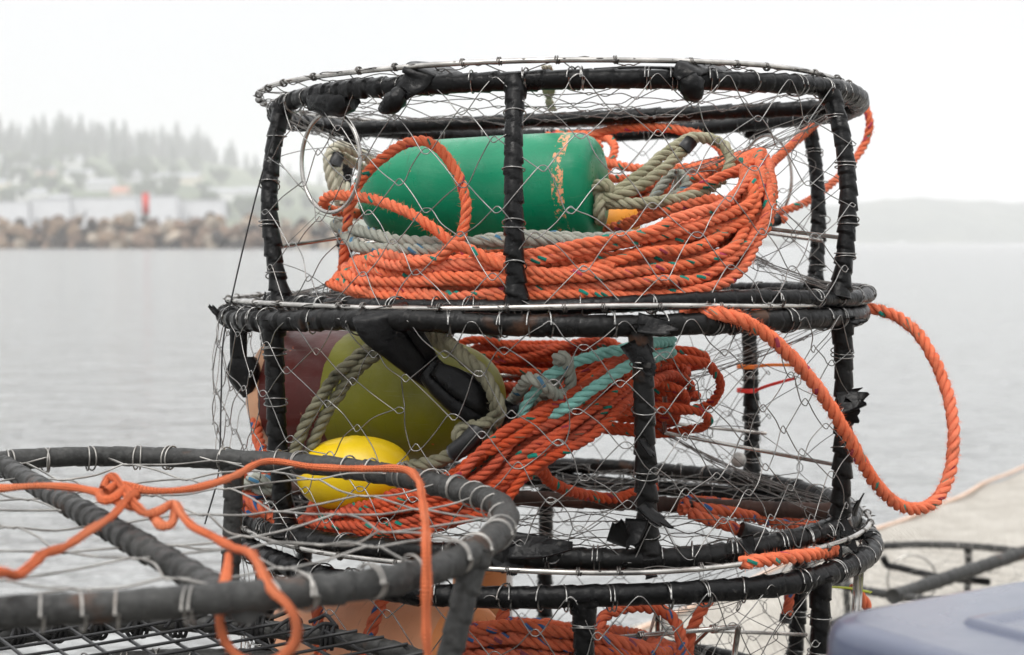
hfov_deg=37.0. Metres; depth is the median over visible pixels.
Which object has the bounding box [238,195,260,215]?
broadleaf tree
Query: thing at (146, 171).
broadleaf tree
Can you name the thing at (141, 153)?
pine tree
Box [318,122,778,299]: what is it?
rope coil
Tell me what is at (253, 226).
boulder
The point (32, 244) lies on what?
boulder
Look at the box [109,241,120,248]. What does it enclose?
boulder
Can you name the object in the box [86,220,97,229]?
boulder
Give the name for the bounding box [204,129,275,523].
trailing line
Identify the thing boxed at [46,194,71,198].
house
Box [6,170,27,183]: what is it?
house
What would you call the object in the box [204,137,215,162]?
pine tree
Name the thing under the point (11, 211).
waterfront shed
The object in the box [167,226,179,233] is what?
boulder
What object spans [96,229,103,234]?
boulder
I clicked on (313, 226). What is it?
boulder
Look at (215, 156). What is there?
pine tree
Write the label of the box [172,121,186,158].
pine tree
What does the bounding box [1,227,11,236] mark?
boulder
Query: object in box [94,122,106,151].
pine tree
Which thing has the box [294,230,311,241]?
boulder
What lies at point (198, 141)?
pine tree
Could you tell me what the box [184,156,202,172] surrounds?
broadleaf tree
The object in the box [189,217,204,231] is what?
boulder
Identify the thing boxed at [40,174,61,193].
broadleaf tree
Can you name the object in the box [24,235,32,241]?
boulder
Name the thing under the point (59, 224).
boulder
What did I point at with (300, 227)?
boulder
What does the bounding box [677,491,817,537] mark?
rope hank
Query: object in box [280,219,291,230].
boulder
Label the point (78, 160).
house
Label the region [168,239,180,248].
boulder
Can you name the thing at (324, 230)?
boulder
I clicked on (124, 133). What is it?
pine tree
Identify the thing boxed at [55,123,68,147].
pine tree
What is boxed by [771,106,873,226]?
rope tail
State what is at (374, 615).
buoy rope
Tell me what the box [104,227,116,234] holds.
boulder
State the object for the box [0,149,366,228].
hillside
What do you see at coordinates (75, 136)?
pine tree
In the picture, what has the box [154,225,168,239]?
boulder
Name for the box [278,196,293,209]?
broadleaf tree
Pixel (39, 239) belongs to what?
boulder
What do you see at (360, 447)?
float
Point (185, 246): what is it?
boulder
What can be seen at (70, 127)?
pine tree
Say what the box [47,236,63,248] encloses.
boulder
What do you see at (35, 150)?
pine tree
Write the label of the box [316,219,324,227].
boulder
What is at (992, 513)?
tarp
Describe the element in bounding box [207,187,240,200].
house
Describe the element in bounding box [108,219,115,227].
boulder
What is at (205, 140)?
pine tree
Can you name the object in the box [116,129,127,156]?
pine tree
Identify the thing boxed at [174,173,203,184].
house
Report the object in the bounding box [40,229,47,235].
boulder
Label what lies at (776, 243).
shore bank
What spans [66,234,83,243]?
boulder
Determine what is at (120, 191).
house
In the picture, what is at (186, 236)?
boulder
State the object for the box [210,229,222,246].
boulder
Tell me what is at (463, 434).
sooty rope
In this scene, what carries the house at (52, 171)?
on the hillside
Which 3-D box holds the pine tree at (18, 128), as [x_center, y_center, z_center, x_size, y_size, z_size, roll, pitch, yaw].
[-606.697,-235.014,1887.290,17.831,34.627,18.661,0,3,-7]
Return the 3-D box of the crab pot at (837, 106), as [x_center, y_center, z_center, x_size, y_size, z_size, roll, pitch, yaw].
[0.075,-0.203,2.400,0.955,0.353,1.002,0,3,0]
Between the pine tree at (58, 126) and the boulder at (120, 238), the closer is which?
the boulder at (120, 238)
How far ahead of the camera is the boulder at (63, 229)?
386.25 m
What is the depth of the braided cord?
1.39 m
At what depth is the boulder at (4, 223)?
389.19 m
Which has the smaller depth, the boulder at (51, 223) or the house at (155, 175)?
the boulder at (51, 223)
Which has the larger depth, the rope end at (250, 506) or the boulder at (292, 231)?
the boulder at (292, 231)
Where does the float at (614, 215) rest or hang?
in the crab pot at (837, 106)
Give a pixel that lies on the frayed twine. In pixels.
(549, 100)
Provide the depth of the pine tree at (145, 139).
1901.75 m
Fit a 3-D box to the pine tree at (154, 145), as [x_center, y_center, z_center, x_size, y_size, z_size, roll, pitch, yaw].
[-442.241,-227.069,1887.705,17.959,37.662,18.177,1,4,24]
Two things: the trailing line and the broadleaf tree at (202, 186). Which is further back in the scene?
the broadleaf tree at (202, 186)
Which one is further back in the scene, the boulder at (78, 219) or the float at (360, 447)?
the boulder at (78, 219)
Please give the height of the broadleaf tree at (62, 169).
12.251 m
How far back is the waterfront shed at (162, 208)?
821.75 m
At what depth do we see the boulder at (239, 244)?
381.95 m
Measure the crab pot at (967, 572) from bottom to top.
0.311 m
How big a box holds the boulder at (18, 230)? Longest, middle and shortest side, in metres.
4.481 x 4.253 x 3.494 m
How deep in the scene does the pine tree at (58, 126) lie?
1736.30 m
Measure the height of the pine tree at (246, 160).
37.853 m
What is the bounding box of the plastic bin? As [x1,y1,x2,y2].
[827,581,1023,654]
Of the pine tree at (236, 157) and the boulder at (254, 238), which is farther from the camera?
the pine tree at (236, 157)
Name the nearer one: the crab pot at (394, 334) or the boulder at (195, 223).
the crab pot at (394, 334)
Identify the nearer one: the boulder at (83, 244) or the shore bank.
the boulder at (83, 244)
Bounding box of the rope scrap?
[738,545,839,569]
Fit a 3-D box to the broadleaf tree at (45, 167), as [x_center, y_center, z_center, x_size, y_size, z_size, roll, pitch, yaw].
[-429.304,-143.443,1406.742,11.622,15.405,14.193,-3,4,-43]
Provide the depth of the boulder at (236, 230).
384.87 m
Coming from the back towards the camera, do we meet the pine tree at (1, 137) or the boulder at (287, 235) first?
the pine tree at (1, 137)
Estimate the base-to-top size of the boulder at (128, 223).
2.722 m
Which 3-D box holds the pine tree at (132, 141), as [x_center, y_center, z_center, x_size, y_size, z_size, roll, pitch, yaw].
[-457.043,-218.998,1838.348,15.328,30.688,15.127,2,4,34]
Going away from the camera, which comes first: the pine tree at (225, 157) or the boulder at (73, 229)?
the boulder at (73, 229)
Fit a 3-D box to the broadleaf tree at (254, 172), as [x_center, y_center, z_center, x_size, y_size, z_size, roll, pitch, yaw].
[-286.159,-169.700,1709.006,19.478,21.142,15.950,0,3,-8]
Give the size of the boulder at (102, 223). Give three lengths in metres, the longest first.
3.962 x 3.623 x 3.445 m
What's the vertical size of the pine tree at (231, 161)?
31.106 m
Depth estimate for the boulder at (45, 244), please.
382.75 m
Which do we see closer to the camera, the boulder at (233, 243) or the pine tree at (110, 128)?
the boulder at (233, 243)
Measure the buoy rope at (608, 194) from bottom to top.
0.146 m
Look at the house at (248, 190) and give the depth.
1392.77 m
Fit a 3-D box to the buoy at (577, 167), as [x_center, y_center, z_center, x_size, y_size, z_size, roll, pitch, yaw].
[-0.050,-0.198,2.261,0.372,0.172,0.166,1,3,19]
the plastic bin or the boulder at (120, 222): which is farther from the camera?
the boulder at (120, 222)
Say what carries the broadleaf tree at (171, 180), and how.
on the hillside
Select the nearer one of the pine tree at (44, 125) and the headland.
the pine tree at (44, 125)
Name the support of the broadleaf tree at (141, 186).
on the hillside
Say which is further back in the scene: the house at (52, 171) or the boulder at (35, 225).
the house at (52, 171)
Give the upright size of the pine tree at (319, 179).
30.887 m
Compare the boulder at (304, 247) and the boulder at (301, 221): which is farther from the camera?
the boulder at (301, 221)
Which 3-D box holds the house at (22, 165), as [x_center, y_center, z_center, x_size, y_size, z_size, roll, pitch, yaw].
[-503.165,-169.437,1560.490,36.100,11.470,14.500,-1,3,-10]
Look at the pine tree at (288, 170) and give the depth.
2200.56 m
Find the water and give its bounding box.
[0,243,1023,654]
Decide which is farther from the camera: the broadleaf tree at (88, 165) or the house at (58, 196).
the broadleaf tree at (88, 165)
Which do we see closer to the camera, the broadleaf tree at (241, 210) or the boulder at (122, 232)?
the boulder at (122, 232)
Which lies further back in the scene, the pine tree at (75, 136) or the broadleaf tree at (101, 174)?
the pine tree at (75, 136)
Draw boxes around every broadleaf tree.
[0,186,26,200]
[7,166,32,185]
[19,185,31,196]
[29,175,42,187]
[36,163,52,172]
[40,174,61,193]
[57,184,72,193]
[58,166,72,174]
[67,155,75,162]
[67,171,85,186]
[74,176,88,189]
[81,161,100,168]
[91,166,102,177]
[95,170,113,177]
[114,162,134,183]
[132,182,151,193]
[134,189,146,195]
[138,167,156,177]
[141,177,159,192]
[147,165,159,172]
[151,186,172,194]
[159,175,181,191]
[169,164,181,175]
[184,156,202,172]
[194,181,212,190]
[198,190,220,198]
[208,167,231,186]
[226,203,233,217]
[232,194,250,218]
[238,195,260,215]
[238,203,260,217]
[247,166,262,182]
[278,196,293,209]
[283,174,300,194]
[299,192,318,213]
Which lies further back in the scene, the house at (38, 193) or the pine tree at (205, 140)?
the pine tree at (205, 140)
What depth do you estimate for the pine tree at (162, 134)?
1901.10 m
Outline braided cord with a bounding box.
[0,458,432,654]
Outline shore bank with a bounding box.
[381,242,795,244]
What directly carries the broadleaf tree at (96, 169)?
on the hillside
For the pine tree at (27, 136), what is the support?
on the hillside
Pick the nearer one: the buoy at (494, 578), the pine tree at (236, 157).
the buoy at (494, 578)
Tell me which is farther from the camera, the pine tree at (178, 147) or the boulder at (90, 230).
the pine tree at (178, 147)
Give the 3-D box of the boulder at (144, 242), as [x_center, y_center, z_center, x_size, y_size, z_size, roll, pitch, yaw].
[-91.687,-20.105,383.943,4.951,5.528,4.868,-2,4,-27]
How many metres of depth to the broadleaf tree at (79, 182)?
1300.88 m
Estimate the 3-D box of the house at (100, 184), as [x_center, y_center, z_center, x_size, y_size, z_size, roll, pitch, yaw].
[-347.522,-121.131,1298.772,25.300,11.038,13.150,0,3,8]
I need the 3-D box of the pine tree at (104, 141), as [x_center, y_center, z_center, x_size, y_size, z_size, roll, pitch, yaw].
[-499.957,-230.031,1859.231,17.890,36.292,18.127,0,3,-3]
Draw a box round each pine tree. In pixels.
[0,121,8,151]
[0,164,11,185]
[1,127,12,151]
[5,120,19,151]
[16,123,23,146]
[20,126,30,148]
[25,116,38,148]
[27,127,40,156]
[35,123,43,149]
[37,132,52,161]
[39,114,51,142]
[47,119,56,151]
[50,111,68,152]
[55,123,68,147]
[62,115,68,131]
[65,116,74,145]
[72,124,83,155]
[77,113,89,143]
[88,120,100,151]
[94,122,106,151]
[99,123,107,151]
[102,124,109,150]
[105,119,120,149]
[107,120,111,144]
[108,135,119,163]
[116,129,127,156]
[120,120,134,156]
[129,132,136,156]
[134,130,143,152]
[135,132,149,161]
[143,127,148,151]
[148,128,161,156]
[155,125,168,156]
[164,130,171,156]
[166,135,177,157]
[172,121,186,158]
[178,135,189,157]
[185,133,197,158]
[191,145,201,170]
[193,125,207,157]
[200,133,210,161]
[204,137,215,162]
[213,146,220,164]
[223,147,227,164]
[225,145,237,166]
[226,140,238,167]
[233,145,241,168]
[242,153,249,170]
[251,153,259,168]
[285,163,290,174]
[317,172,323,184]
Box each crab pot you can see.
[0,445,519,654]
[80,648,314,654]
[208,289,877,575]
[240,463,883,654]
[253,55,876,314]
[807,540,1023,644]
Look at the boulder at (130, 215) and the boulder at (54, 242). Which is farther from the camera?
the boulder at (130, 215)
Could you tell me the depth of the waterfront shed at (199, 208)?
836.68 m
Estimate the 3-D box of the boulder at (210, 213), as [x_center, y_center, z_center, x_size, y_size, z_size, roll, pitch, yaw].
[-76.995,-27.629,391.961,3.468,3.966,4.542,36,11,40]
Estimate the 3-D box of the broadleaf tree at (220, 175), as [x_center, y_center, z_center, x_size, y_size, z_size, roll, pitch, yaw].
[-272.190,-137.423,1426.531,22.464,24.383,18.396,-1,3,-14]
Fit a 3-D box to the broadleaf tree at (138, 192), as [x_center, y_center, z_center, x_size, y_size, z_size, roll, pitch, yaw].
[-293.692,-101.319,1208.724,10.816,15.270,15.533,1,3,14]
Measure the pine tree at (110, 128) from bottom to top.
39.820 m
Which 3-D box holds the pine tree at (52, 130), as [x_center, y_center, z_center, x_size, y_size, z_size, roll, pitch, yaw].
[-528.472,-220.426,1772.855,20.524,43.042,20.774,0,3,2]
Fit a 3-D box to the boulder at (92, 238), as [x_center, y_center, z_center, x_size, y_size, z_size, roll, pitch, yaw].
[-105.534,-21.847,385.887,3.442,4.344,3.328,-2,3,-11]
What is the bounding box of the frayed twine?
[541,63,556,112]
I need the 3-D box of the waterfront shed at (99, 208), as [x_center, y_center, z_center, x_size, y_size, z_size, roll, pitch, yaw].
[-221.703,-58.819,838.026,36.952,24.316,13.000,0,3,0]
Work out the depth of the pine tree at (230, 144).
1999.93 m
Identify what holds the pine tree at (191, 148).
on the hillside
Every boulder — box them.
[0,219,8,228]
[0,232,6,239]
[0,239,8,248]
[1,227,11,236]
[11,223,26,238]
[13,239,26,248]
[14,218,25,226]
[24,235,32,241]
[25,227,36,239]
[27,239,37,248]
[33,223,38,228]
[36,236,43,243]
[40,222,48,227]
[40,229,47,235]
[41,217,48,222]
[41,238,48,248]
[46,227,57,238]
[47,214,64,227]
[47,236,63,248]
[48,220,55,226]
[54,219,67,229]
[55,232,68,247]
[57,224,70,234]
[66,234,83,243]
[66,241,75,248]
[67,219,77,224]
[67,225,81,234]
[73,215,82,226]
[74,241,90,248]
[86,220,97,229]
[86,226,96,235]
[87,232,98,246]
[94,241,106,248]
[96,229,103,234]
[97,218,108,230]
[97,231,116,245]
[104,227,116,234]
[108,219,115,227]
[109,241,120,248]
[114,218,125,227]
[117,235,123,241]
[118,230,126,235]
[120,241,128,248]
[121,211,136,225]
[124,233,132,245]
[125,219,132,227]
[127,226,136,233]
[132,230,145,246]
[136,236,155,248]
[140,226,152,236]
[144,218,160,226]
[151,226,161,237]
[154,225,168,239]
[159,243,166,248]
[160,234,166,243]
[162,219,173,228]
[163,231,182,246]
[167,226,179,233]
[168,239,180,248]
[174,220,188,230]
[179,230,192,248]
[181,243,190,248]
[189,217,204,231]
[191,226,211,248]
[193,239,202,248]
[194,225,203,235]
[201,233,211,246]
[204,212,215,219]
[204,214,218,229]
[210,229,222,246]
[211,242,219,248]
[215,214,226,224]
[218,225,231,239]
[227,239,243,248]
[229,224,243,238]
[229,240,236,246]
[240,218,253,228]
[244,223,260,234]
[244,244,251,248]
[245,214,257,220]
[247,230,263,245]
[254,219,261,229]
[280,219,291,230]
[280,230,292,248]
[288,228,296,239]
[293,217,306,227]
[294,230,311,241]
[294,240,310,248]
[296,225,310,233]
[307,222,315,228]
[310,229,317,237]
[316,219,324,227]
[318,242,328,248]
[319,224,331,237]
[326,231,334,237]
[327,241,337,248]
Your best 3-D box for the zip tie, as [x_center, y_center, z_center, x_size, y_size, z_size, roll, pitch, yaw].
[0.503,0.408,2.384,0.016,0.020,0.143,-2,4,-32]
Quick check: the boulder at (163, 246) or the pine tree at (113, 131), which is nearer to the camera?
the boulder at (163, 246)
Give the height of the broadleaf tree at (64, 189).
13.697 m
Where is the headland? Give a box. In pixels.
[640,197,1023,242]
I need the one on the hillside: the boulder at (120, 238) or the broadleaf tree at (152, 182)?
the broadleaf tree at (152, 182)
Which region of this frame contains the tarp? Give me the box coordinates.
[629,465,1023,654]
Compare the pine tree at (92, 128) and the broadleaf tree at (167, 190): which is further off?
the pine tree at (92, 128)
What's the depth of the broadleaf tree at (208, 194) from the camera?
1160.17 m
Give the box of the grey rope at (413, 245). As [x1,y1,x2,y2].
[330,169,716,255]
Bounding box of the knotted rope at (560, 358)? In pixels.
[506,350,576,409]
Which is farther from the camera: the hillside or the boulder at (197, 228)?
the hillside
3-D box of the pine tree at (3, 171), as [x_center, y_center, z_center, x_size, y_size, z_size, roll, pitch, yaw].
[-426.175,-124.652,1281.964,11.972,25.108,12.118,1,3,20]
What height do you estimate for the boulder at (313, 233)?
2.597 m
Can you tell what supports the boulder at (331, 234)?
on the boulder at (324, 230)
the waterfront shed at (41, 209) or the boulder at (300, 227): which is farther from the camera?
the waterfront shed at (41, 209)
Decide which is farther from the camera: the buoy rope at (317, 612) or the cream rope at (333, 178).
the cream rope at (333, 178)
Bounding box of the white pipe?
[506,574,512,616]
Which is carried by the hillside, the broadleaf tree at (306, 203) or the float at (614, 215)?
the broadleaf tree at (306, 203)
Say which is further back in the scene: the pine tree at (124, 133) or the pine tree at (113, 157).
the pine tree at (124, 133)
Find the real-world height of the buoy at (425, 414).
0.191 m
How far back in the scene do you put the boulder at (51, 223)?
388.95 m
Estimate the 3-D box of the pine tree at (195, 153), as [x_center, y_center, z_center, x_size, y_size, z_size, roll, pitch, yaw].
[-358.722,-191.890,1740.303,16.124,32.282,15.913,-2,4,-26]
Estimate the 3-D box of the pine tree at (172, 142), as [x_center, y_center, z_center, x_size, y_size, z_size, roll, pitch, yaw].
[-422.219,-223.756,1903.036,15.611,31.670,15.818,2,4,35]
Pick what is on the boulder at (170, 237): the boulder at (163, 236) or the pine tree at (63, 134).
the boulder at (163, 236)
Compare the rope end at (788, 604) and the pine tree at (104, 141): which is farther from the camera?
the pine tree at (104, 141)
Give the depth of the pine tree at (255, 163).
2128.36 m
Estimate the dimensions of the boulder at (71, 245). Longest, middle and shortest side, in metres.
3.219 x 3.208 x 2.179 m
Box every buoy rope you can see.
[311,606,325,654]
[360,599,388,654]
[592,131,735,226]
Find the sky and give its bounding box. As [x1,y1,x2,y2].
[0,0,1023,223]
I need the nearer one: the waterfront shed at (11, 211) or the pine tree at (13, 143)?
the waterfront shed at (11, 211)
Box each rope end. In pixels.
[241,417,274,523]
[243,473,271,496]
[779,594,794,623]
[849,584,871,609]
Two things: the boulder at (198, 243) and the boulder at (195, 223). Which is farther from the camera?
the boulder at (195, 223)
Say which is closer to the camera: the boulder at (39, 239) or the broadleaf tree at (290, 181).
the boulder at (39, 239)
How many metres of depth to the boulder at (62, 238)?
383.90 m
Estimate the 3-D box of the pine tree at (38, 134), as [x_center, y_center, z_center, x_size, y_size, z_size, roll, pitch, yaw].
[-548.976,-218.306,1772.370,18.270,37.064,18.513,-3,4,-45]
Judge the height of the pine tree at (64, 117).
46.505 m
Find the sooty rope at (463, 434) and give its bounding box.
[289,332,506,470]
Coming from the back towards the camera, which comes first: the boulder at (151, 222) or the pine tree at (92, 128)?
the pine tree at (92, 128)
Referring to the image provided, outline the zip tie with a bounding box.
[832,586,871,592]
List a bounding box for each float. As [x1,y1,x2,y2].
[297,435,409,509]
[606,209,640,251]
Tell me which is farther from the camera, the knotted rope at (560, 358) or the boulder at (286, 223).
the boulder at (286, 223)
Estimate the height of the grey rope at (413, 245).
0.134 m
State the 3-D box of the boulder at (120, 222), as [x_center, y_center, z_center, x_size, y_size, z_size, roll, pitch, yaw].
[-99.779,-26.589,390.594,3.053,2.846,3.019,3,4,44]
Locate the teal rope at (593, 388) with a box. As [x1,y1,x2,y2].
[517,336,676,418]
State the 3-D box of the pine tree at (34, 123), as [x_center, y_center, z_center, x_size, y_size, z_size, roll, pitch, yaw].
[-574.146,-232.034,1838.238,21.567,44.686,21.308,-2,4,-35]
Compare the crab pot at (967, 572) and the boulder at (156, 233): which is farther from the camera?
the boulder at (156, 233)
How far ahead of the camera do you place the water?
17.76 m
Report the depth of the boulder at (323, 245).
383.09 m
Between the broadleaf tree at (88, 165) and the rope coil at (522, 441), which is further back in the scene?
the broadleaf tree at (88, 165)
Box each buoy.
[246,330,505,459]
[274,600,495,654]
[358,132,608,249]
[453,572,506,615]
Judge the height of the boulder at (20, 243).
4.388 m
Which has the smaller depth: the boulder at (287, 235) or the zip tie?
the zip tie
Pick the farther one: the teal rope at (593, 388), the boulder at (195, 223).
the boulder at (195, 223)
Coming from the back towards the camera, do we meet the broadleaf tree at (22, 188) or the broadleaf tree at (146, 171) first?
the broadleaf tree at (146, 171)
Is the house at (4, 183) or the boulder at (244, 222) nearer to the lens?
the boulder at (244, 222)
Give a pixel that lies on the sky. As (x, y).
(943, 80)
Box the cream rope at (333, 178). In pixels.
[322,138,373,220]
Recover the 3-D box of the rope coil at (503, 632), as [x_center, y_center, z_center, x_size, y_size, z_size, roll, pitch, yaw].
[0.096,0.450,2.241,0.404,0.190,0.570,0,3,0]
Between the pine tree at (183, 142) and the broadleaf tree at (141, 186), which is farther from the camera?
the pine tree at (183, 142)
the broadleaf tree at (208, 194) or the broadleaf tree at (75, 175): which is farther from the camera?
the broadleaf tree at (75, 175)
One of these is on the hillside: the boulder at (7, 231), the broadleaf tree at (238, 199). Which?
the broadleaf tree at (238, 199)
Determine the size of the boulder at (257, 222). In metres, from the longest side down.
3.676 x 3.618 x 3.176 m
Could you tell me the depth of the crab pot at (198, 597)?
1.49 m
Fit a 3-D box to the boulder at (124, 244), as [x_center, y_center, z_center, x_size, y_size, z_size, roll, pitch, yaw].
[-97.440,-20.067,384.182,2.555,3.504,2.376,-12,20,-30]
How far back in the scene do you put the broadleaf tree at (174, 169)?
1479.18 m
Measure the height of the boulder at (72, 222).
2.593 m
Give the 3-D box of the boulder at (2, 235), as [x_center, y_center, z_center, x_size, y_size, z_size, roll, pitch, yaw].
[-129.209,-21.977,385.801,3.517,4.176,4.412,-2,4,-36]
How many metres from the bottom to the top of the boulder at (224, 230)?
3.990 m
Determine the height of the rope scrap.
0.044 m
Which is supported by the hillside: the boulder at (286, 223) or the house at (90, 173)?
the house at (90, 173)
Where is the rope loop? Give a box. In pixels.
[679,302,962,517]
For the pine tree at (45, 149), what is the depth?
1607.32 m
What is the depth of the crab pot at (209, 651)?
1.94 m
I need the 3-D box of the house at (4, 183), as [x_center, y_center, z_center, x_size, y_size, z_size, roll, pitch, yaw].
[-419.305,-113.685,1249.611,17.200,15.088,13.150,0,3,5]
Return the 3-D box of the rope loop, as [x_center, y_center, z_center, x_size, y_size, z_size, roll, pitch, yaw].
[0.415,0.112,2.139,0.537,0.313,0.230,-3,4,-40]
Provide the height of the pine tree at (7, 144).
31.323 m
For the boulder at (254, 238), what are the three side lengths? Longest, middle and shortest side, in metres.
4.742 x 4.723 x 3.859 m
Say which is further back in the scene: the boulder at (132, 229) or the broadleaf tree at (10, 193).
the broadleaf tree at (10, 193)
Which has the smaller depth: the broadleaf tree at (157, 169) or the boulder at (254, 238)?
the boulder at (254, 238)
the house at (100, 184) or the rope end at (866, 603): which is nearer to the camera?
the rope end at (866, 603)
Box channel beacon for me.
[142,193,149,220]
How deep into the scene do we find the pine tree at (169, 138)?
1935.08 m
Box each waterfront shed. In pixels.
[0,201,30,226]
[29,199,72,228]
[69,197,141,227]
[149,195,180,224]
[180,199,226,225]
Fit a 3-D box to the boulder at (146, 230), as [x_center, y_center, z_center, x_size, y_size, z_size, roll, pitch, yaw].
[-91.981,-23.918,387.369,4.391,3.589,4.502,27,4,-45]
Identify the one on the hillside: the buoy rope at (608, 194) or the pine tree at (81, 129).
the pine tree at (81, 129)
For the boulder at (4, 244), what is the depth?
382.28 m
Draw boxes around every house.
[0,155,36,166]
[0,179,11,194]
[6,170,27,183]
[15,188,48,200]
[34,166,56,176]
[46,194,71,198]
[64,156,83,166]
[64,169,95,181]
[85,178,119,190]
[110,187,132,196]
[122,170,144,182]
[146,173,172,184]
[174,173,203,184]
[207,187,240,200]
[239,186,261,197]
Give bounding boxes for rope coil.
[297,334,724,539]
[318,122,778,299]
[463,602,713,654]
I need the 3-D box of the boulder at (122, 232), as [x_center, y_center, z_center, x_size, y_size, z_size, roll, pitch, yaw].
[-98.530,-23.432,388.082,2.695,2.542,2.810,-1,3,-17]
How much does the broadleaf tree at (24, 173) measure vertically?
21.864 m
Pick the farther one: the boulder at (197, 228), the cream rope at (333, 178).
the boulder at (197, 228)
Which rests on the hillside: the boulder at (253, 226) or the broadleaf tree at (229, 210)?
the broadleaf tree at (229, 210)
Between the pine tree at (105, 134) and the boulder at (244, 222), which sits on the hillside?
the pine tree at (105, 134)
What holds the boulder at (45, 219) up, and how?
on the boulder at (44, 225)
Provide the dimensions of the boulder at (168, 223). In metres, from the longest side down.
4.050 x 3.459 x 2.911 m
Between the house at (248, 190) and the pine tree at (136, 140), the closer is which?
the house at (248, 190)
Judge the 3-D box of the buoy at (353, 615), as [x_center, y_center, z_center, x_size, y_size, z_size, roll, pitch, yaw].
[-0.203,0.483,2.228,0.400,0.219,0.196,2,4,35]
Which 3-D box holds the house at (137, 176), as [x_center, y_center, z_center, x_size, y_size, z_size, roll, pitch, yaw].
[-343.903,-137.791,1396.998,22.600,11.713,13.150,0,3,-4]
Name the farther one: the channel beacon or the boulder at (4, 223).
the channel beacon
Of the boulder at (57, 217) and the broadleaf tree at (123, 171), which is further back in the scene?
the broadleaf tree at (123, 171)
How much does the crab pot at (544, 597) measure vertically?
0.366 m
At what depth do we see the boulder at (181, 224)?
389.00 m
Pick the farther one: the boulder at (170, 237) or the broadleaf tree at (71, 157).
the broadleaf tree at (71, 157)
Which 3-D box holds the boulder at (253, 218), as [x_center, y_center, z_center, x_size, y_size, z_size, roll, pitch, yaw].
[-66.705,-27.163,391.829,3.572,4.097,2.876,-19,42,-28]
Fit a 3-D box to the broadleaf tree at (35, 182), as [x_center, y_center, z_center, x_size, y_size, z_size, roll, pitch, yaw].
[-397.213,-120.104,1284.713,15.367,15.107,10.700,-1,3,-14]

